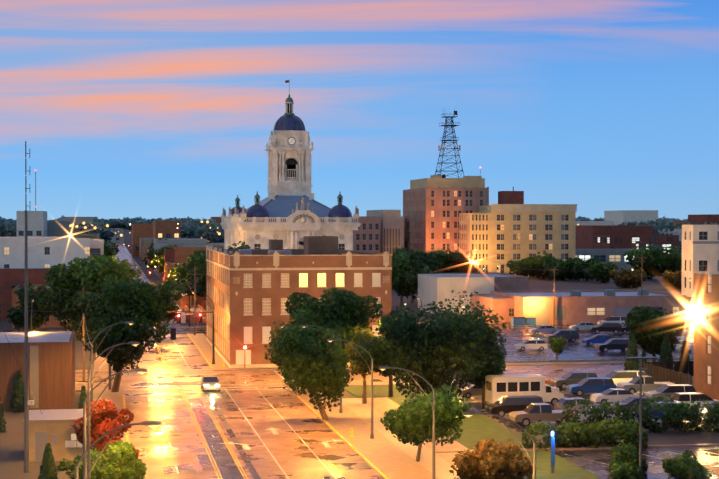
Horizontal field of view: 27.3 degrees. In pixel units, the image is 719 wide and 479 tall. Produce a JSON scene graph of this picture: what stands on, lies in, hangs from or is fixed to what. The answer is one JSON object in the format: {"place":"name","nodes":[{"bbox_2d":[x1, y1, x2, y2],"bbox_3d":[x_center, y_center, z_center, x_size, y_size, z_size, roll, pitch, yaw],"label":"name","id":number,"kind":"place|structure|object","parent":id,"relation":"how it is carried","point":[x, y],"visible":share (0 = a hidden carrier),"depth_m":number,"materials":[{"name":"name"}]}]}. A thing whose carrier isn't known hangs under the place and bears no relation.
{"place":"outdoors","nodes":[
{"label":"outdoors","id":0,"kind":"place"},
{"bbox_2d":[90,239,103,292],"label":"building","id":1,"kind":"structure","parent":0,"point":[96,246],"depth_m":291.94,"materials":[{"name":"grey concrete"}]},
{"bbox_2d":[0,243,693,478],"bbox_3d":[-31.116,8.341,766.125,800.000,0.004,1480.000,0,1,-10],"label":"road","id":2,"kind":"structure","parent":0,"point":[295,457],"depth_m":135.65,"materials":[{"name":"grey asphalt"}]},
{"bbox_2d":[201,376,219,391],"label":"car","id":3,"kind":"object","parent":2,"relation":"on","point":[210,382],"visible":1,"depth_m":156.21,"materials":[{"name":"beige paint"}]},
{"bbox_2d":[123,340,342,478],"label":"road markings","id":4,"kind":"object","parent":2,"relation":"on","point":[273,430],"visible":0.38,"depth_m":128.12,"materials":[{"name":"white paint"}]},
{"bbox_2d":[141,335,371,478],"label":"road patches","id":5,"kind":"object","parent":2,"relation":"on","point":[205,463],"visible":0.94,"depth_m":117.17,"materials":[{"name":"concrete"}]},
{"bbox_2d":[0,229,718,478],"bbox_3d":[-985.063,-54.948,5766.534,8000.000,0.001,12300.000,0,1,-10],"label":"ground","id":6,"kind":"structure","parent":0,"point":[12,453],"depth_m":146.88,"materials":[{"name":"grey concrete"}]},
{"bbox_2d":[17,211,46,236],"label":"building","id":7,"kind":"structure","parent":6,"relation":"on","point":[36,223],"depth_m":586.88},
{"bbox_2d":[0,331,74,411],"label":"building","id":8,"kind":"structure","parent":6,"relation":"on","point":[51,360],"depth_m":140.50,"materials":[{"name":"brown wood"}]},
{"bbox_2d":[0,268,83,319],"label":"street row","id":9,"kind":"object","parent":6,"relation":"on","point":[11,279],"visible":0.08,"depth_m":270.59,"materials":[{"name":"red brick"}]},
{"bbox_2d":[12,284,71,327],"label":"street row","id":10,"kind":"object","parent":6,"relation":"on","point":[51,322],"visible":0.06,"depth_m":250.26,"materials":[{"name":"orange brick"}]},
{"bbox_2d":[0,237,89,267],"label":"white block","id":11,"kind":"structure","parent":6,"relation":"on","point":[46,252],"depth_m":285.16,"materials":[{"name":"paint"}]},
{"bbox_2d":[47,221,70,236],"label":"building","id":12,"kind":"structure","parent":6,"relation":"on","point":[58,228],"depth_m":627.77,"materials":[{"name":"concrete"}]},
{"bbox_2d":[29,409,90,460],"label":"tan plant room","id":13,"kind":"object","parent":6,"relation":"on","point":[54,429],"visible":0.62,"depth_m":111.28,"materials":[{"name":"concrete"}]},
{"bbox_2d":[62,217,97,235],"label":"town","id":14,"kind":"object","parent":6,"relation":"on","point":[75,221],"visible":0.27,"depth_m":1092.41,"materials":[{"name":"grey concrete"}]},
{"bbox_2d":[69,235,96,238],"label":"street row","id":15,"kind":"object","parent":6,"relation":"on","point":[92,236],"visible":0.02,"depth_m":632.61,"materials":[{"name":"beige brick"}]},
{"bbox_2d":[73,234,98,237],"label":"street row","id":16,"kind":"object","parent":6,"relation":"on","point":[85,235],"visible":0.23,"depth_m":843.30,"materials":[{"name":"beige brick"}]},
{"bbox_2d":[102,228,123,242],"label":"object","id":17,"kind":"object","parent":6,"relation":"on","point":[116,238],"visible":0.21,"depth_m":1220.19,"materials":[{"name":"grey concrete"}]},
{"bbox_2d":[132,224,152,255],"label":"building","id":18,"kind":"structure","parent":6,"relation":"on","point":[142,231],"depth_m":752.31,"materials":[{"name":"brown brick"}]},
{"bbox_2d":[140,238,151,256],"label":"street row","id":19,"kind":"object","parent":6,"relation":"on","point":[144,239],"visible":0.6,"depth_m":714.49,"materials":[{"name":"grey concrete"}]},
{"bbox_2d":[143,241,151,261],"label":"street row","id":20,"kind":"object","parent":6,"relation":"on","point":[146,244],"visible":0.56,"depth_m":637.40,"materials":[{"name":"grey concrete"}]},
{"bbox_2d":[153,221,180,237],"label":"building","id":21,"kind":"structure","parent":6,"relation":"on","point":[165,229],"depth_m":695.25,"materials":[{"name":"brown brick"}]},
{"bbox_2d":[161,247,174,282],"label":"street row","id":22,"kind":"object","parent":6,"relation":"on","point":[169,255],"visible":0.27,"depth_m":418.03,"materials":[{"name":"red brick"}]},
{"bbox_2d":[161,305,185,322],"bbox_3d":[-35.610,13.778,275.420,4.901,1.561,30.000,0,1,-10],"label":"building","id":23,"kind":"structure","parent":6,"relation":"on","point":[183,319],"depth_m":260.98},
{"bbox_2d":[165,262,186,285],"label":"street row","id":24,"kind":"object","parent":6,"relation":"on","point":[169,266],"visible":0.17,"depth_m":400.79,"materials":[{"name":"orange brick"}]},
{"bbox_2d":[153,238,206,274],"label":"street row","id":25,"kind":"object","parent":6,"relation":"on","point":[180,240],"visible":0.25,"depth_m":490.15,"materials":[{"name":"grey concrete"}]},
{"bbox_2d":[174,290,205,309],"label":"building","id":26,"kind":"structure","parent":6,"relation":"on","point":[200,301],"depth_m":299.25,"materials":[{"name":"red brick"}]},
{"bbox_2d":[157,243,223,279],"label":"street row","id":27,"kind":"object","parent":6,"relation":"on","point":[159,245],"visible":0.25,"depth_m":456.25,"materials":[{"name":"grey red-brown brick"}]},
{"bbox_2d":[184,305,205,322],"bbox_3d":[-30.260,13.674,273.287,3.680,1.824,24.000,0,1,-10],"label":"building","id":28,"kind":"structure","parent":6,"relation":"on","point":[199,308],"depth_m":272.39,"materials":[{"name":"orange brick"}]},
{"bbox_2d":[170,245,222,261],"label":"building","id":29,"kind":"structure","parent":6,"relation":"on","point":[182,254],"depth_m":418.05,"materials":[{"name":"orange brick"}]},
{"bbox_2d":[202,226,222,241],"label":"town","id":30,"kind":"object","parent":6,"relation":"on","point":[207,227],"visible":0.06,"depth_m":1154.83,"materials":[{"name":"orange brick"}]},
{"bbox_2d":[211,217,220,221],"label":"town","id":31,"kind":"object","parent":6,"relation":"on","point":[217,219],"visible":0.06,"depth_m":2128.31,"materials":[{"name":"orange brick"}]},
{"bbox_2d":[6,254,537,478],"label":"street trees","id":32,"kind":"object","parent":6,"relation":"on","point":[313,360],"visible":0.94,"depth_m":139.98,"materials":[{"name":"green plant"}]},
{"bbox_2d":[220,80,360,250],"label":"courthouse","id":33,"kind":"structure","parent":6,"relation":"on","point":[290,211],"depth_m":341.35,"materials":[{"name":"stone"}]},
{"bbox_2d":[206,236,392,367],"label":"brick building","id":34,"kind":"structure","parent":6,"relation":"on","point":[248,291],"depth_m":181.53,"materials":[{"name":"brick"}]},
{"bbox_2d":[0,141,657,478],"bbox_3d":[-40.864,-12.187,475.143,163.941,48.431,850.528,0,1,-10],"label":"street furniture","id":35,"kind":"object","parent":6,"relation":"on","point":[88,468],"visible":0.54,"depth_m":105.84,"materials":[{"name":"grey metal"}]},
{"bbox_2d":[551,431,554,465],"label":"illuminated post","id":36,"kind":"object","parent":35,"relation":"attached to","point":[552,450],"visible":1,"depth_m":105.41,"materials":[{"name":"blue metal"}]},
{"bbox_2d":[0,215,716,242],"bbox_3d":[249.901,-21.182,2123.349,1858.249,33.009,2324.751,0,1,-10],"label":"treeline","id":37,"kind":"object","parent":6,"relation":"on","point":[192,229],"visible":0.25,"depth_m":1068.18,"materials":[{"name":"green plant"}]},
{"bbox_2d":[0,306,718,478],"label":"shrubs","id":38,"kind":"object","parent":6,"relation":"on","point":[652,333],"visible":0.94,"depth_m":125.26,"materials":[{"name":"green plant"}]},
{"bbox_2d":[352,216,379,253],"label":"building","id":39,"kind":"structure","parent":6,"relation":"on","point":[366,236],"depth_m":447.14,"materials":[{"name":"paint"}]},
{"bbox_2d":[69,220,691,311],"bbox_3d":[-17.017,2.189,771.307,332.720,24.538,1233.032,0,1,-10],"label":"distant lamps","id":40,"kind":"object","parent":6,"relation":"on","point":[219,233],"visible":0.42,"depth_m":645.25,"materials":[{"name":"yellow"}]},
{"bbox_2d":[367,210,400,252],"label":"building","id":41,"kind":"structure","parent":6,"relation":"on","point":[390,230],"depth_m":463.76,"materials":[{"name":"grey concrete"}]},
{"bbox_2d":[104,238,681,307],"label":"trees","id":42,"kind":"object","parent":6,"relation":"on","point":[409,265],"visible":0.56,"depth_m":404.06,"materials":[{"name":"green plant"}]},
{"bbox_2d":[401,216,403,247],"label":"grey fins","id":43,"kind":"object","parent":6,"relation":"on","point":[402,231],"visible":0.1,"depth_m":510.05,"materials":[{"name":"grey concrete"}]},
{"bbox_2d":[403,175,488,254],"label":"tower block","id":44,"kind":"structure","parent":6,"relation":"on","point":[434,206],"depth_m":487.96,"materials":[{"name":"brick"}]},
{"bbox_2d":[435,111,480,177],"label":"radio mast","id":45,"kind":"object","parent":44,"relation":"on","point":[444,144],"visible":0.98,"depth_m":499.87,"materials":[{"name":"grey metal"}]},
{"bbox_2d":[418,274,493,314],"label":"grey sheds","id":46,"kind":"object","parent":6,"relation":"on","point":[436,288],"visible":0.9,"depth_m":285.22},
{"bbox_2d":[417,273,527,300],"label":"shed","id":47,"kind":"structure","parent":6,"relation":"on","point":[506,282],"depth_m":310.41,"materials":[{"name":"white painted concrete"}]},
{"bbox_2d":[479,187,576,276],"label":"cream block","id":48,"kind":"structure","parent":6,"relation":"on","point":[520,230],"depth_m":476.56,"materials":[{"name":"concrete"}]},
{"bbox_2d":[459,213,490,272],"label":"building","id":49,"kind":"structure","parent":48,"relation":"attached to","point":[474,231],"depth_m":474.16,"materials":[{"name":"beige concrete"}]},
{"bbox_2d":[419,323,718,478],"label":"parking lot","id":50,"kind":"structure","parent":6,"relation":"on","point":[593,460],"depth_m":157.84,"materials":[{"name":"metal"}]},
{"bbox_2d":[458,382,481,397],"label":"car","id":51,"kind":"object","parent":50,"relation":"on","point":[472,389],"visible":0.48,"depth_m":150.24,"materials":[{"name":"beige paint"}]},
{"bbox_2d":[485,395,542,416],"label":"car","id":52,"kind":"object","parent":50,"relation":"on","point":[503,405],"visible":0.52,"depth_m":136.14,"materials":[{"name":"black paint"}]},
{"bbox_2d":[511,317,535,325],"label":"dumpster","id":53,"kind":"object","parent":50,"relation":"on","point":[519,321],"visible":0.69,"depth_m":254.71,"materials":[{"name":"blue metal"}]},
{"bbox_2d":[485,374,563,405],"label":"shuttle bus","id":54,"kind":"object","parent":50,"relation":"on","point":[497,387],"visible":0.67,"depth_m":143.15,"materials":[{"name":"white paint"}]},
{"bbox_2d":[514,339,547,350],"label":"parked car","id":55,"kind":"object","parent":50,"relation":"on","point":[540,344],"visible":1,"depth_m":204.97,"materials":[{"name":"white paint"}]},
{"bbox_2d":[509,403,576,426],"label":"pickup truck","id":56,"kind":"object","parent":50,"relation":"on","point":[531,412],"visible":0.85,"depth_m":129.88,"materials":[{"name":"beige paint"}]},
{"bbox_2d":[528,325,559,334],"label":"parked car","id":57,"kind":"object","parent":50,"relation":"on","point":[550,329],"visible":0.81,"depth_m":234.21,"materials":[{"name":"grey paint"}]},
{"bbox_2d":[545,330,578,341],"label":"parked car","id":58,"kind":"object","parent":50,"relation":"on","point":[571,335],"visible":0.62,"depth_m":219.62,"materials":[{"name":"grey paint"}]},
{"bbox_2d":[551,371,596,389],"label":"car","id":59,"kind":"object","parent":50,"relation":"on","point":[569,378],"visible":0.54,"depth_m":158.17,"materials":[{"name":"grey paint"}]},
{"bbox_2d":[554,397,601,411],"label":"car","id":60,"kind":"object","parent":50,"relation":"on","point":[560,403],"visible":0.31,"depth_m":137.25,"materials":[{"name":"grey paint"}]},
{"bbox_2d":[569,322,598,330],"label":"parked car","id":61,"kind":"object","parent":50,"relation":"on","point":[583,326],"visible":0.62,"depth_m":241.29,"materials":[{"name":"white paint"}]},
{"bbox_2d":[566,377,615,396],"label":"car","id":62,"kind":"object","parent":50,"relation":"on","point":[593,385],"visible":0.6,"depth_m":152.14,"materials":[{"name":"blue paint"}]},
{"bbox_2d":[582,334,614,344],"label":"parked car","id":63,"kind":"object","parent":50,"relation":"on","point":[598,338],"visible":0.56,"depth_m":214.14,"materials":[{"name":"blue paint"}]},
{"bbox_2d":[578,407,625,423],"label":"car","id":64,"kind":"object","parent":50,"relation":"on","point":[582,416],"visible":0.21,"depth_m":130.47,"materials":[{"name":"white paint"}]},
{"bbox_2d":[591,322,621,333],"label":"parked car","id":65,"kind":"object","parent":50,"relation":"on","point":[615,327],"visible":1,"depth_m":235.53,"materials":[{"name":"black paint"}]},
{"bbox_2d":[597,316,625,326],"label":"parked car","id":66,"kind":"object","parent":50,"relation":"on","point":[620,319],"visible":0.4,"depth_m":250.81,"materials":[{"name":"white paint"}]},
{"bbox_2d":[595,339,628,351],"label":"parked car","id":67,"kind":"object","parent":50,"relation":"on","point":[615,344],"visible":0.9,"depth_m":202.95,"materials":[{"name":"black paint"}]},
{"bbox_2d":[590,388,639,403],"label":"car","id":68,"kind":"object","parent":50,"relation":"on","point":[616,394],"visible":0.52,"depth_m":145.02,"materials":[{"name":"white paint"}]},
{"bbox_2d":[604,370,646,384],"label":"car","id":69,"kind":"object","parent":50,"relation":"on","point":[617,377],"visible":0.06,"depth_m":159.25,"materials":[{"name":"white paint"}]},
{"bbox_2d":[622,323,630,332],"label":"parked car","id":70,"kind":"object","parent":50,"relation":"on","point":[625,329],"visible":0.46,"depth_m":237.06,"materials":[{"name":"black paint"}]},
{"bbox_2d":[610,396,648,412],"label":"car","id":71,"kind":"object","parent":50,"relation":"on","point":[629,401],"visible":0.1,"depth_m":138.39,"materials":[{"name":"grey paint"}]},
{"bbox_2d":[617,376,674,392],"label":"car","id":72,"kind":"object","parent":50,"relation":"on","point":[633,384],"visible":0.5,"depth_m":153.03,"materials":[{"name":"grey paint"}]},
{"bbox_2d":[631,401,688,422],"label":"car","id":73,"kind":"object","parent":50,"relation":"on","point":[653,410],"visible":0.06,"depth_m":131.81,"materials":[{"name":"blue paint"}]},
{"bbox_2d":[644,384,695,399],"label":"car","id":74,"kind":"object","parent":50,"relation":"on","point":[666,389],"visible":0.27,"depth_m":145.83,"materials":[{"name":"grey paint"}]},
{"bbox_2d":[674,331,685,340],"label":"parked car","id":75,"kind":"object","parent":50,"relation":"on","point":[682,336],"visible":0.06,"depth_m":217.33,"materials":[{"name":"white paint"}]},
{"bbox_2d":[675,340,693,350],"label":"parked car","id":76,"kind":"object","parent":50,"relation":"on","point":[679,344],"visible":0.35,"depth_m":204.07,"materials":[{"name":"white paint"}]},
{"bbox_2d":[670,392,716,409],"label":"car","id":77,"kind":"object","parent":50,"relation":"on","point":[685,397],"visible":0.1,"depth_m":139.01,"materials":[{"name":"white paint"}]},
{"bbox_2d":[695,400,718,421],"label":"car","id":78,"kind":"object","parent":50,"relation":"on","point":[704,411],"visible":0.21,"depth_m":132.53,"materials":[{"name":"grey paint"}]},
{"bbox_2d":[491,289,685,324],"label":"pink garage","id":79,"kind":"structure","parent":6,"relation":"on","point":[573,307],"depth_m":258.02,"materials":[{"name":"paint"}]},
{"bbox_2d":[576,221,613,224],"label":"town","id":80,"kind":"object","parent":6,"relation":"on","point":[595,222],"visible":0.12,"depth_m":1322.25},
{"bbox_2d":[576,225,652,248],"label":"red block","id":81,"kind":"structure","parent":6,"relation":"on","point":[585,234],"depth_m":629.27,"materials":[{"name":"brick"}]},
{"bbox_2d":[604,210,657,224],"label":"building","id":82,"kind":"structure","parent":6,"relation":"on","point":[617,217],"depth_m":1574.18,"materials":[{"name":"grey concrete"}]},
{"bbox_2d":[594,235,678,248],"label":"red block","id":83,"kind":"structure","parent":6,"relation":"on","point":[614,241],"depth_m":603.31,"materials":[{"name":"brick"}]},
{"bbox_2d":[636,241,681,253],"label":"building","id":84,"kind":"structure","parent":6,"relation":"on","point":[661,244],"depth_m":589.78,"materials":[{"name":"brick"}]},
{"bbox_2d":[657,229,681,240],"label":"building","id":85,"kind":"structure","parent":6,"relation":"on","point":[679,231],"depth_m":948.56,"materials":[{"name":"grey concrete"}]},
{"bbox_2d":[656,220,687,228],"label":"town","id":86,"kind":"object","parent":6,"relation":"on","point":[678,221],"depth_m":1347.26,"materials":[{"name":"grey brick"}]},
{"bbox_2d":[681,225,718,296],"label":"apartment block","id":87,"kind":"structure","parent":6,"relation":"on","point":[700,258],"depth_m":349.34,"materials":[{"name":"beige paint"}]},
{"bbox_2d":[688,214,718,224],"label":"building","id":88,"kind":"structure","parent":6,"relation":"on","point":[702,219],"depth_m":1168.65,"materials":[{"name":"brick"}]},
{"bbox_2d":[694,273,718,399],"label":"brick building","id":89,"kind":"structure","parent":6,"relation":"on","point":[706,334],"depth_m":150.80,"materials":[{"name":"brown brick"}]},
{"bbox_2d":[0,0,718,219],"label":"sky","id":90,"kind":"structure","parent":0,"point":[147,109],"materials":[{"name":"blue"}]},
{"bbox_2d":[75,320,693,478],"bbox_3d":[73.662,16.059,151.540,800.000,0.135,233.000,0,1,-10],"label":"pavement","id":91,"kind":"structure","parent":0,"point":[384,453],"depth_m":125.75,"materials":[{"name":"concrete"}]},
{"bbox_2d":[470,294,513,322],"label":"pink garage","id":92,"kind":"structure","parent":0,"point":[503,306],"depth_m":260.72,"materials":[{"name":"paint"}]},
{"bbox_2d":[575,249,652,269],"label":"low building","id":93,"kind":"structure","parent":0,"point":[616,257],"depth_m":543.79,"materials":[{"name":"grey concrete"}]},
{"bbox_2d":[693,241,718,243],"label":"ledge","id":94,"kind":"object","parent":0,"point":[705,242],"visible":1,"depth_m":348.97,"materials":[{"name":"grey concrete"}]}
]}

